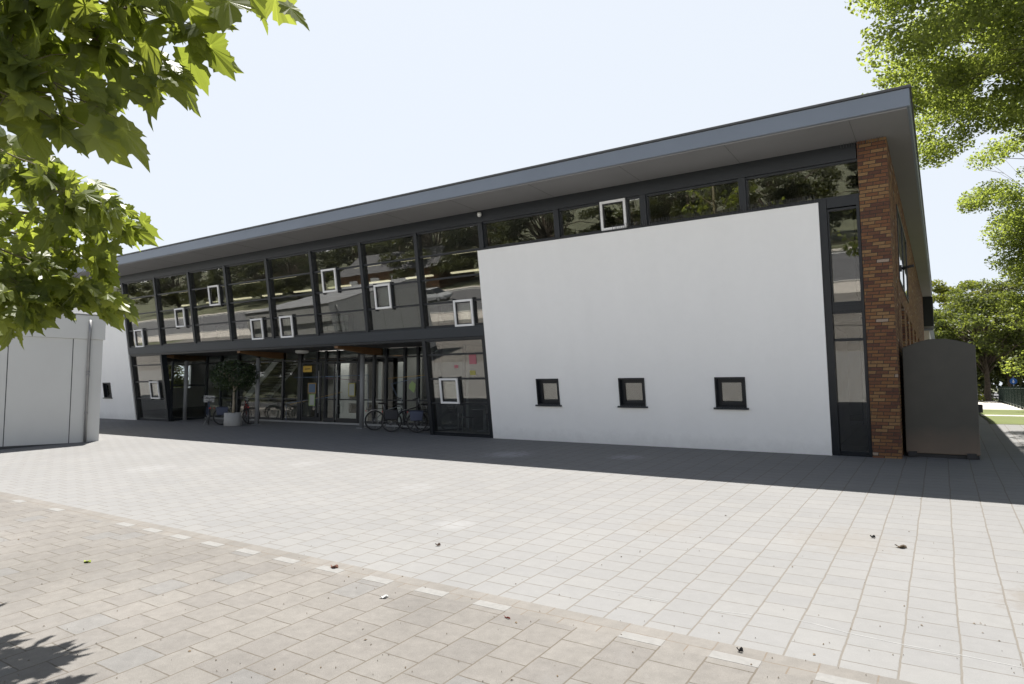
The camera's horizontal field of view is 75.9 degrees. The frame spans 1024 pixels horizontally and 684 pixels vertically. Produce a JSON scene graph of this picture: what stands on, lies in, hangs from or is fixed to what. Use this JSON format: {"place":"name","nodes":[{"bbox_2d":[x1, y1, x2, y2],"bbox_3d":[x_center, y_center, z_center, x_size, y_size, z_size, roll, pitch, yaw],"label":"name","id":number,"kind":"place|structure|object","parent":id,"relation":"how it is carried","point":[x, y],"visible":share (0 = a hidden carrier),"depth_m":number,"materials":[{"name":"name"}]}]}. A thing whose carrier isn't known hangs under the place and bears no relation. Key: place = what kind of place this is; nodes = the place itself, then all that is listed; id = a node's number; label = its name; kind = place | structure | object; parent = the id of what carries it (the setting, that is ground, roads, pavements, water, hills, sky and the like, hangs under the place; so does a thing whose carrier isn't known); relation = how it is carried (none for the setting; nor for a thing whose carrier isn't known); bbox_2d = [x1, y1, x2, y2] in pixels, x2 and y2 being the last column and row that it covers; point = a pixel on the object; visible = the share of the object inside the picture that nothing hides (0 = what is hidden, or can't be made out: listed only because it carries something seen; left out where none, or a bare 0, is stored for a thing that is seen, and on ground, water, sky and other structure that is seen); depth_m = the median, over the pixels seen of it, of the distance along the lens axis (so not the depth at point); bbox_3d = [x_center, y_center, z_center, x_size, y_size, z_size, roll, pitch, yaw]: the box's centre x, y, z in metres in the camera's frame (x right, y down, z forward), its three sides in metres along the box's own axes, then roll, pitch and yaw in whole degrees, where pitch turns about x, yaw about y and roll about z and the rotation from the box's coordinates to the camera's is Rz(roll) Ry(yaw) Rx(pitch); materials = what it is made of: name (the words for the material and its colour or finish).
{"place":"outdoors","nodes":[
{"label":"outdoors","id":0,"kind":"place"},
{"bbox_2d":[0,0,1023,387],"label":"sky","id":1,"kind":"structure","parent":0,"point":[379,99],"materials":[{"name":"white"}]},
{"bbox_2d":[352,388,1023,424],"bbox_3d":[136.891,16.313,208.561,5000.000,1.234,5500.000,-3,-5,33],"label":"ground","id":2,"kind":"structure","parent":0,"point":[856,417],"depth_m":33.39,"materials":[{"name":"grey"}]},
{"bbox_2d":[0,313,105,449],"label":"grey shed","id":3,"kind":"structure","parent":2,"relation":"on","point":[50,388],"depth_m":21.06,"materials":[{"name":"white metal"}]},
{"bbox_2d":[168,365,188,387],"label":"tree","id":4,"kind":"object","parent":2,"relation":"on","point":[178,377],"visible":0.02,"depth_m":46.05,"materials":[{"name":"green plant"}]},
{"bbox_2d":[0,499,827,683],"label":"plaza brown tiles","id":5,"kind":"object","parent":2,"relation":"on","point":[58,594],"depth_m":5.65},
{"bbox_2d":[0,0,309,350],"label":"plane tree","id":6,"kind":"object","parent":5,"relation":"on","point":[41,287],"visible":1,"depth_m":2.38,"materials":[{"name":"green plant"}]},
{"bbox_2d":[4,468,1022,682],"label":"leaf litter","id":7,"kind":"object","parent":5,"relation":"on","point":[515,622],"visible":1,"depth_m":5.25,"materials":[{"name":"brown plant"}]},
{"bbox_2d":[12,499,869,683],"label":"plaza light tiles","id":8,"kind":"object","parent":2,"relation":"on","point":[827,678],"visible":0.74,"depth_m":6.06,"materials":[{"name":"concrete"}]},
{"bbox_2d":[0,492,917,683],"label":"plaza border tiles","id":9,"kind":"object","parent":2,"relation":"on","point":[796,667],"depth_m":5.93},
{"bbox_2d":[66,84,934,458],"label":"school building","id":10,"kind":"structure","parent":2,"relation":"on","point":[760,284],"depth_m":17.71,"materials":[{"name":"paint"}]},
{"bbox_2d":[102,383,112,398],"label":"window","id":11,"kind":"structure","parent":10,"relation":"in","point":[105,385],"depth_m":32.27,"materials":[{"name":"black metal"}]},
{"bbox_2d":[133,328,146,346],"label":"vent window","id":12,"kind":"structure","parent":10,"relation":"in","point":[144,338],"depth_m":30.03,"materials":[{"name":"white metal"}]},
{"bbox_2d":[149,380,163,399],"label":"vent window","id":13,"kind":"structure","parent":10,"relation":"in","point":[159,384],"depth_m":29.72,"materials":[{"name":"white metal"}]},
{"bbox_2d":[174,307,188,328],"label":"vent window","id":14,"kind":"structure","parent":10,"relation":"in","point":[185,312],"depth_m":28.09,"materials":[{"name":"white metal"}]},
{"bbox_2d":[207,284,223,307],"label":"vent window","id":15,"kind":"structure","parent":10,"relation":"in","point":[219,289],"depth_m":26.63,"materials":[{"name":"white metal"}]},
{"bbox_2d":[250,317,266,339],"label":"vent window","id":16,"kind":"structure","parent":10,"relation":"in","point":[263,322],"depth_m":25.30,"materials":[{"name":"white metal"}]},
{"bbox_2d":[279,314,296,337],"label":"vent window","id":17,"kind":"structure","parent":10,"relation":"in","point":[293,319],"depth_m":24.36,"materials":[{"name":"white metal"}]},
{"bbox_2d":[301,362,321,421],"bbox_3d":[-8.237,2.028,26.816,1.189,2.400,0.145,-3,-5,33],"label":"door","id":18,"kind":"structure","parent":10,"relation":"in","point":[318,419],"depth_m":26.63,"materials":[{"name":"metal"}]},
{"bbox_2d":[323,362,335,421],"bbox_3d":[-7.293,1.989,26.263,0.641,2.400,0.040,-3,-5,33],"label":"door","id":19,"kind":"structure","parent":10,"relation":"in","point":[324,419],"depth_m":26.16,"materials":[{"name":"black metal"}]},
{"bbox_2d":[321,267,340,294],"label":"vent window","id":20,"kind":"structure","parent":10,"relation":"in","point":[336,272],"depth_m":22.89,"materials":[{"name":"white metal"}]},
{"bbox_2d":[336,361,357,422],"bbox_3d":[-6.467,1.947,25.661,1.173,2.400,0.145,-3,-5,33],"label":"door","id":21,"kind":"structure","parent":10,"relation":"in","point":[343,420],"depth_m":25.71,"materials":[{"name":"metal"}]},
{"bbox_2d":[373,282,395,310],"bbox_3d":[-4.235,-1.496,21.729,0.800,0.900,0.294,-3,-5,33],"label":"vent window","id":22,"kind":"structure","parent":10,"relation":"in","point":[390,287],"depth_m":21.60,"materials":[{"name":"white metal"}]},
{"bbox_2d":[438,377,462,404],"bbox_3d":[-1.928,1.536,20.573,0.810,0.890,0.293,-3,-5,33],"label":"vent window","id":23,"kind":"structure","parent":10,"relation":"in","point":[458,383],"depth_m":20.44,"materials":[{"name":"white metal"}]},
{"bbox_2d":[452,297,477,326],"bbox_3d":[-1.436,-0.876,19.986,0.800,0.900,0.294,-3,-5,33],"label":"vent window","id":24,"kind":"structure","parent":10,"relation":"in","point":[474,320],"depth_m":19.86,"materials":[{"name":"white metal"}]},
{"bbox_2d":[457,404,473,431],"bbox_3d":[-1.525,2.479,21.482,0.420,0.880,0.400,2,-4,-27],"label":"chair","id":25,"kind":"object","parent":10,"relation":"on","point":[459,408],"visible":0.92,"depth_m":21.38,"materials":[{"name":"metal"}]},
{"bbox_2d":[471,409,487,431],"bbox_3d":[-0.906,2.556,21.500,0.860,0.730,0.860,-3,-5,33],"label":"round table","id":26,"kind":"object","parent":10,"relation":"on","point":[483,430],"visible":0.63,"depth_m":21.47,"materials":[{"name":"paint"}]},
{"bbox_2d":[485,405,488,432],"bbox_3d":[-0.612,2.442,20.945,0.400,0.880,0.420,-1,-4,13],"label":"chair","id":27,"kind":"object","parent":10,"relation":"on","point":[486,410],"visible":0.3,"depth_m":20.80,"materials":[{"name":"metal"}]},
{"bbox_2d":[535,379,561,406],"bbox_3d":[1.053,1.428,18.576,0.820,0.775,0.304,-3,-5,33],"label":"window","id":28,"kind":"structure","parent":10,"relation":"in","point":[539,382],"depth_m":18.67,"materials":[{"name":"black metal"}]},
{"bbox_2d":[599,198,630,230],"bbox_3d":[2.655,-3.289,17.067,0.800,0.845,0.286,-3,-5,33],"label":"vent window","id":29,"kind":"structure","parent":10,"relation":"in","point":[625,203],"depth_m":16.98,"materials":[{"name":"white metal"}]},
{"bbox_2d":[618,378,647,407],"bbox_3d":[3.170,1.332,17.194,0.820,0.775,0.304,-3,-5,33],"label":"window","id":30,"kind":"structure","parent":10,"relation":"in","point":[622,382],"depth_m":17.24,"materials":[{"name":"black metal"}]},
{"bbox_2d":[714,377,748,409],"bbox_3d":[5.279,1.235,15.817,0.820,0.775,0.304,-3,-5,33],"label":"window","id":31,"kind":"structure","parent":10,"relation":"in","point":[718,381],"depth_m":15.83,"materials":[{"name":"black metal"}]},
{"bbox_2d":[896,204,908,302],"bbox_3d":[10.619,-2.257,17.871,0.060,1.900,4.796,-3,-5,33],"label":"window","id":32,"kind":"structure","parent":10,"relation":"in","point":[902,247],"depth_m":17.68,"materials":[{"name":"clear glass"}]},
{"bbox_2d":[0,405,1023,683],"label":"plaza grey tiles","id":33,"kind":"object","parent":2,"relation":"on","point":[768,545],"visible":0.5,"depth_m":9.32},
{"bbox_2d":[202,395,216,424],"bbox_3d":[-12.737,2.854,27.593,0.614,1.183,1.822,5,-6,-26],"label":"bicycle","id":34,"kind":"object","parent":33,"relation":"on","point":[208,414],"visible":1,"depth_m":27.91,"materials":[{"name":"black metal"}]},
{"bbox_2d":[209,359,259,425],"bbox_3d":[-11.153,2.017,26.370,2.000,2.693,1.980,-3,-5,33],"label":"potted tree","id":35,"kind":"object","parent":33,"relation":"on","point":[232,418],"visible":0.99,"depth_m":26.11,"materials":[{"name":"green plant"}]},
{"bbox_2d":[212,397,259,424],"bbox_3d":[-11.266,2.818,26.901,1.822,1.136,0.614,2,-2,-27],"label":"bicycle","id":36,"kind":"object","parent":33,"relation":"on","point":[221,410],"visible":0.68,"depth_m":26.62,"materials":[{"name":"black metal"}]},
{"bbox_2d":[239,396,252,422],"bbox_3d":[-11.141,2.835,27.566,0.614,1.136,1.822,-1,-3,-27],"label":"bicycle","id":37,"kind":"object","parent":33,"relation":"on","point":[247,412],"visible":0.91,"depth_m":27.18,"materials":[{"name":"black metal"}]},
{"bbox_2d":[364,397,414,429],"bbox_3d":[-4.254,2.518,22.997,1.822,1.136,0.614,1,-1,-19],"label":"bicycle","id":38,"kind":"object","parent":33,"relation":"on","point":[365,420],"visible":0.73,"depth_m":22.89,"materials":[{"name":"black metal"}]},
{"bbox_2d":[380,398,429,431],"bbox_3d":[-3.546,2.482,22.347,1.822,1.136,0.614,1,-7,-14],"label":"bicycle","id":39,"kind":"object","parent":33,"relation":"on","point":[391,415],"visible":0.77,"depth_m":22.18,"materials":[{"name":"black metal"}]},
{"bbox_2d":[406,398,460,432],"bbox_3d":[-2.600,2.438,21.785,1.822,1.136,0.614,0,-1,-7],"label":"bicycle","id":40,"kind":"object","parent":33,"relation":"on","point":[416,416],"visible":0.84,"depth_m":21.73,"materials":[{"name":"black metal"}]},
{"bbox_2d":[850,633,904,644],"bbox_3d":[2.868,2.338,5.179,0.398,0.002,0.012,-3,-5,38],"label":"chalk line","id":41,"kind":"object","parent":33,"relation":"on","point":[878,639],"visible":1,"depth_m":5.16,"materials":[{"name":"white"}]},
{"bbox_2d":[907,645,964,655],"bbox_3d":[3.184,2.323,4.953,0.381,0.001,0.012,-3,-5,33],"label":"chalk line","id":42,"kind":"object","parent":33,"relation":"on","point":[936,650],"visible":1,"depth_m":4.95,"materials":[{"name":"white"}]},
{"bbox_2d":[902,338,982,459],"bbox_3d":[9.642,1.243,14.703,1.420,2.535,1.850,-3,-5,33],"label":"storage container","id":43,"kind":"object","parent":33,"relation":"on","point":[943,408],"visible":1,"depth_m":13.99,"materials":[{"name":"metal"}]},
{"bbox_2d":[967,656,1023,667],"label":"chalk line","id":44,"kind":"object","parent":33,"relation":"on","point":[996,662],"visible":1,"depth_m":4.73,"materials":[{"name":"white"}]},
{"bbox_2d":[845,0,1023,169],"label":"tree","id":45,"kind":"object","parent":2,"relation":"on","point":[955,82],"visible":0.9,"depth_m":15.74,"materials":[{"name":"green plant"}]},
{"bbox_2d":[932,279,1014,360],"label":"tree","id":46,"kind":"object","parent":2,"relation":"on","point":[939,289],"visible":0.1,"depth_m":67.28,"materials":[{"name":"green plant"}]},
{"bbox_2d":[933,278,1023,400],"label":"tree","id":47,"kind":"object","parent":2,"relation":"on","point":[976,313],"visible":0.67,"depth_m":51.62,"materials":[{"name":"green plant"}]},
{"bbox_2d":[978,389,985,401],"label":"shrub","id":48,"kind":"object","parent":2,"relation":"on","point":[980,397],"visible":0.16,"depth_m":50.26,"materials":[{"name":"green plant"}]},
{"bbox_2d":[952,313,1023,386],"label":"tree","id":49,"kind":"object","parent":2,"relation":"on","point":[998,372],"visible":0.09,"depth_m":82.80,"materials":[{"name":"green plant"}]},
{"bbox_2d":[978,387,998,400],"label":"shrub","id":50,"kind":"object","parent":2,"relation":"on","point":[992,396],"visible":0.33,"depth_m":53.94,"materials":[{"name":"green plant"}]},
{"bbox_2d":[956,128,1023,377],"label":"tree","id":51,"kind":"object","parent":2,"relation":"on","point":[1011,219],"visible":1,"depth_m":30.26,"materials":[{"name":"green plant"}]},
{"bbox_2d":[964,254,1023,364],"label":"tree","id":52,"kind":"object","parent":2,"relation":"on","point":[1002,288],"visible":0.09,"depth_m":59.04,"materials":[{"name":"green plant"}]},
{"bbox_2d":[977,370,1023,393],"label":"wood","id":53,"kind":"object","parent":2,"relation":"on","point":[981,382],"visible":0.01,"depth_m":121.36,"materials":[{"name":"green plant"}]},
{"bbox_2d":[978,400,1023,409],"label":"footpath","id":54,"kind":"structure","parent":2,"relation":"on","point":[994,405],"depth_m":37.45,"materials":[{"name":"grey concrete"}]},
{"bbox_2d":[998,386,1023,408],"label":"bar fence","id":55,"kind":"object","parent":2,"relation":"on","point":[1013,395],"visible":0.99,"depth_m":38.17,"materials":[{"name":"green metal"}]},
{"bbox_2d":[1010,376,1016,385],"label":"road sign","id":56,"kind":"object","parent":2,"relation":"on","point":[1013,380],"visible":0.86,"depth_m":47.73,"materials":[{"name":"metal"}]},
{"bbox_2d":[979,415,988,423],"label":"side path","id":57,"kind":"structure","parent":0,"point":[982,420],"depth_m":20.94,"materials":[{"name":"grey concrete"}]},
{"bbox_2d":[979,409,1023,414],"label":"lawn","id":58,"kind":"structure","parent":0,"point":[1002,412],"depth_m":28.39,"materials":[{"name":"green plant"}]},
{"bbox_2d":[982,415,1023,415],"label":"footpath","id":59,"kind":"structure","parent":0,"point":[1002,415],"depth_m":25.24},
{"bbox_2d":[983,416,1023,424],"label":"lawn","id":60,"kind":"structure","parent":0,"point":[1016,420],"depth_m":22.08,"materials":[{"name":"green plant"}]}
]}

